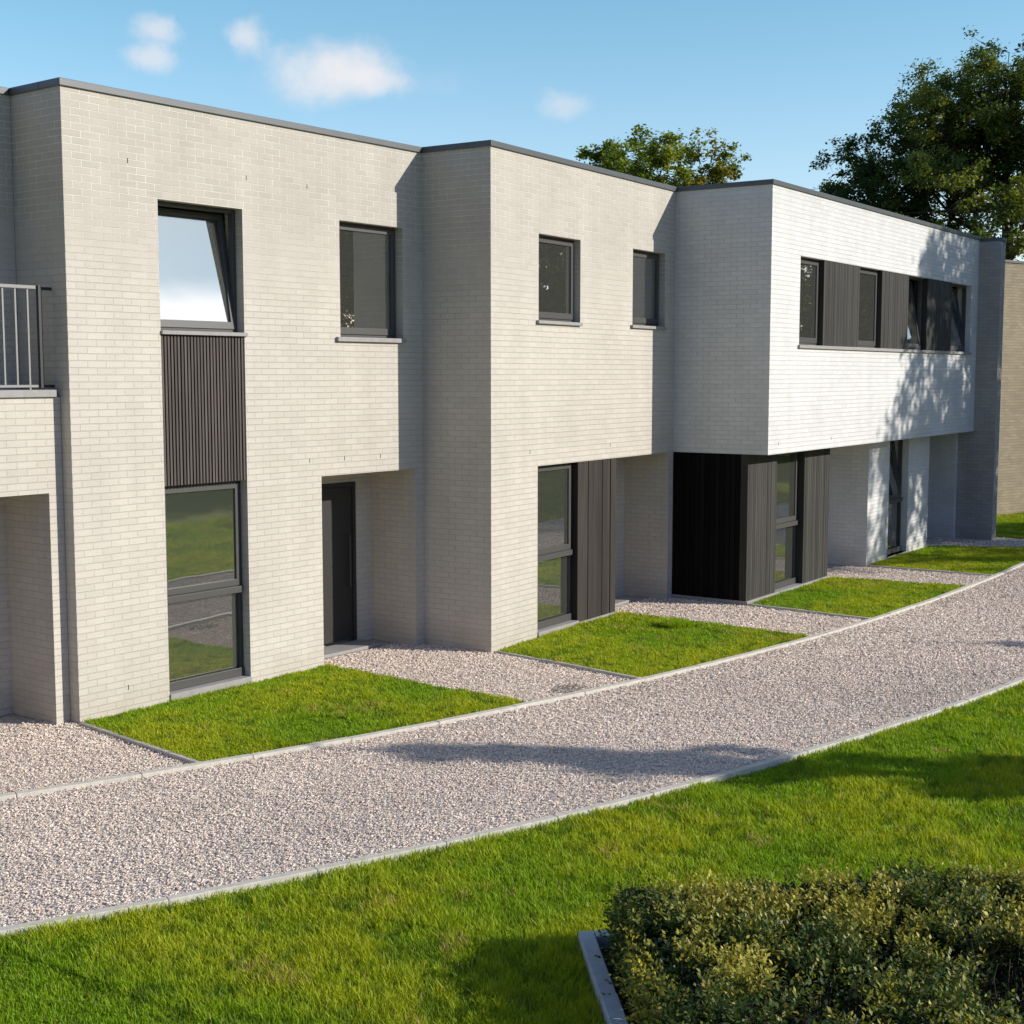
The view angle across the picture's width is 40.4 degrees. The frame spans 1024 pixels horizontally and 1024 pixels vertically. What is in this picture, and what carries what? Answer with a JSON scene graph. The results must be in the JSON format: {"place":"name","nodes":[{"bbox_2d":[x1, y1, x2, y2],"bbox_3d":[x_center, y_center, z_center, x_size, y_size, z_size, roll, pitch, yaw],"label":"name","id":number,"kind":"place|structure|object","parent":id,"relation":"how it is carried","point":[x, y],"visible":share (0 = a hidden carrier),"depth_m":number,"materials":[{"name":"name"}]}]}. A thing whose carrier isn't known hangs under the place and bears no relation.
{"place":"outdoors","nodes":[
{"label":"outdoors","id":0,"kind":"place"},
{"bbox_2d":[110,689,480,759],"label":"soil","id":1,"kind":"structure","parent":0,"point":[301,725],"depth_m":14.39,"materials":[{"name":"soil"}]},
{"bbox_2d":[84,512,1023,760],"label":"grass","id":2,"kind":"structure","parent":1,"relation":"on","point":[365,702],"depth_m":16.63,"materials":[{"name":"green plant"}]},
{"bbox_2d":[0,537,1023,926],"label":"gravel path","id":3,"kind":"structure","parent":0,"point":[10,719],"depth_m":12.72,"materials":[{"name":"grey gravel"}]},
{"bbox_2d":[0,86,69,726],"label":"terraced house","id":4,"kind":"structure","parent":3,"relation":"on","point":[34,673],"depth_m":14.47,"materials":[{"name":"white brick"}]},
{"bbox_2d":[0,561,1023,800],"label":"kerb","id":5,"kind":"structure","parent":3,"relation":"on","point":[137,775],"depth_m":14.58,"materials":[{"name":"concrete"}]},
{"bbox_2d":[997,260,1023,514],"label":"brick house","id":6,"kind":"structure","parent":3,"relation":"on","point":[1010,493],"depth_m":35.64,"materials":[{"name":"beige brick"}]},
{"bbox_2d":[0,680,1023,1023],"bbox_3d":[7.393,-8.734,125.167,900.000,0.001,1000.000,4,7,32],"label":"ground","id":7,"kind":"structure","parent":0,"point":[70,1009],"depth_m":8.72,"materials":[{"name":"green plant"}]},
{"bbox_2d":[81,722,201,763],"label":"kerb","id":8,"kind":"structure","parent":7,"relation":"on","point":[163,751],"depth_m":13.62,"materials":[{"name":"concrete"}]},
{"bbox_2d":[8,77,424,723],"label":"terraced house","id":9,"kind":"structure","parent":7,"relation":"on","point":[242,429],"depth_m":15.88,"materials":[{"name":"white brick"}]},
{"bbox_2d":[158,201,247,336],"bbox_3d":[-3.549,-2.692,15.559,0.379,1.435,1.215,4,7,38],"label":"window","id":10,"kind":"structure","parent":9,"relation":"in","point":[198,284],"depth_m":15.65,"materials":[{"name":"glass"}]},
{"bbox_2d":[165,480,251,700],"bbox_3d":[-3.501,0.867,15.856,0.215,2.398,1.181,4,7,38],"label":"window","id":11,"kind":"structure","parent":9,"relation":"in","point":[203,520],"depth_m":15.92,"materials":[{"name":"glass"}]},
{"bbox_2d":[322,482,356,643],"bbox_3d":[-2.406,0.698,18.428,0.122,2.147,0.964,4,7,38],"label":"door","id":12,"kind":"structure","parent":9,"relation":"in","point":[338,499],"depth_m":18.57,"materials":[{"name":"black metal"}]},
{"bbox_2d":[336,222,406,342],"bbox_3d":[-1.870,-2.889,17.636,0.308,1.473,1.250,4,7,38],"label":"window","id":13,"kind":"structure","parent":9,"relation":"in","point":[367,253],"depth_m":17.72,"materials":[{"name":"glass"}]},
{"bbox_2d":[223,140,676,651],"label":"terraced house","id":14,"kind":"structure","parent":7,"relation":"on","point":[548,339],"depth_m":18.98,"materials":[{"name":"white brick"}]},
{"bbox_2d":[537,463,578,637],"bbox_3d":[0.579,0.510,19.604,0.215,2.378,1.116,4,7,32],"label":"window","id":15,"kind":"structure","parent":14,"relation":"in","point":[554,481],"depth_m":19.73,"materials":[{"name":"glass"}]},
{"bbox_2d":[536,235,582,325],"bbox_3d":[0.587,-3.185,19.217,0.230,1.198,1.185,4,7,32],"label":"window","id":16,"kind":"structure","parent":14,"relation":"in","point":[556,255],"depth_m":19.34,"materials":[{"name":"glass"}]},
{"bbox_2d":[630,250,666,329],"bbox_3d":[2.038,-3.415,21.467,0.230,1.183,1.150,4,7,32],"label":"window","id":17,"kind":"structure","parent":14,"relation":"in","point":[645,264],"depth_m":21.61,"materials":[{"name":"glass"}]},
{"bbox_2d":[0,676,1023,937],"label":"kerb","id":18,"kind":"structure","parent":7,"relation":"on","point":[442,844],"depth_m":10.90,"materials":[{"name":"concrete"}]},
{"bbox_2d":[497,650,640,679],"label":"kerb","id":19,"kind":"structure","parent":7,"relation":"on","point":[579,667],"depth_m":17.33,"materials":[{"name":"concrete"}]},
{"bbox_2d":[578,931,627,1023],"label":"kerb","id":20,"kind":"structure","parent":7,"relation":"on","point":[612,1010],"depth_m":8.27,"materials":[{"name":"grey concrete"}]},
{"bbox_2d":[574,138,634,171],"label":"lime tree","id":21,"kind":"object","parent":7,"relation":"on","point":[587,153],"visible":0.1,"depth_m":49.89,"materials":[{"name":"green plant"}]},
{"bbox_2d":[584,124,701,186],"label":"lime tree","id":22,"kind":"object","parent":7,"relation":"on","point":[649,157],"visible":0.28,"depth_m":48.22,"materials":[{"name":"green plant"}]},
{"bbox_2d":[658,127,751,186],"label":"ash tree","id":23,"kind":"object","parent":7,"relation":"on","point":[718,172],"visible":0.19,"depth_m":46.13,"materials":[{"name":"green plant"}]},
{"bbox_2d":[594,929,953,947],"bbox_3d":[3.220,2.759,9.179,5.393,0.172,0.105,-1,6,-5],"label":"garden edging","id":24,"kind":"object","parent":7,"relation":"on","point":[600,940],"depth_m":8.89,"materials":[{"name":"grey concrete"}]},
{"bbox_2d":[748,603,868,619],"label":"kerb","id":25,"kind":"structure","parent":7,"relation":"on","point":[804,611],"depth_m":21.28,"materials":[{"name":"concrete"}]},
{"bbox_2d":[600,940,1023,1023],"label":"soil","id":26,"kind":"structure","parent":7,"relation":"on","point":[805,996],"depth_m":8.33,"materials":[{"name":"brown soil"}]},
{"bbox_2d":[589,845,1023,1023],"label":"hedge","id":27,"kind":"object","parent":26,"relation":"on","point":[655,952],"visible":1,"depth_m":7.87,"materials":[{"name":"green plant"}]},
{"bbox_2d":[671,179,1006,604],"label":"terraced house","id":28,"kind":"structure","parent":7,"relation":"on","point":[837,376],"depth_m":23.57,"materials":[{"name":"white brick"}]},
{"bbox_2d":[775,452,797,588],"bbox_3d":[4.519,0.110,23.317,0.115,2.307,1.136,4,7,34],"label":"window","id":29,"kind":"structure","parent":28,"relation":"in","point":[786,503],"depth_m":23.48,"materials":[{"name":"glass"}]},
{"bbox_2d":[799,258,818,344],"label":"window","id":30,"kind":"structure","parent":28,"relation":"in","point":[809,267],"depth_m":22.84,"materials":[{"name":"glass"}]},
{"bbox_2d":[858,268,876,347],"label":"window","id":31,"kind":"structure","parent":28,"relation":"in","point":[868,278],"depth_m":25.08,"materials":[{"name":"glass"}]},
{"bbox_2d":[887,440,902,554],"bbox_3d":[7.482,-0.326,27.768,0.266,2.317,1.126,4,7,34],"label":"window","id":32,"kind":"structure","parent":28,"relation":"in","point":[895,472],"depth_m":28.06,"materials":[{"name":"glass"}]},
{"bbox_2d":[907,276,922,349],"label":"window","id":33,"kind":"structure","parent":28,"relation":"in","point":[914,322],"depth_m":27.47,"materials":[{"name":"glass"}]},
{"bbox_2d":[950,284,966,351],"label":"window","id":34,"kind":"structure","parent":28,"relation":"in","point":[957,324],"depth_m":29.84,"materials":[{"name":"glass"}]},
{"bbox_2d":[808,115,1014,232],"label":"oak tree","id":35,"kind":"object","parent":7,"relation":"on","point":[864,173],"visible":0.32,"depth_m":49.73,"materials":[{"name":"green plant"}]},
{"bbox_2d":[868,565,992,575],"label":"kerb","id":36,"kind":"structure","parent":7,"relation":"on","point":[925,570],"depth_m":25.74,"materials":[{"name":"concrete"}]},
{"bbox_2d":[866,25,1023,259],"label":"oak tree","id":37,"kind":"object","parent":7,"relation":"on","point":[989,116],"visible":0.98,"depth_m":46.99,"materials":[{"name":"green plant"}]},
{"bbox_2d":[968,173,1023,260],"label":"ash tree","id":38,"kind":"object","parent":7,"relation":"on","point":[1015,199],"visible":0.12,"depth_m":40.34,"materials":[{"name":"green plant"}]},
{"bbox_2d":[0,0,1023,260],"label":"sky","id":39,"kind":"structure","parent":0,"point":[778,79],"materials":[{"name":"blue"}]}
]}

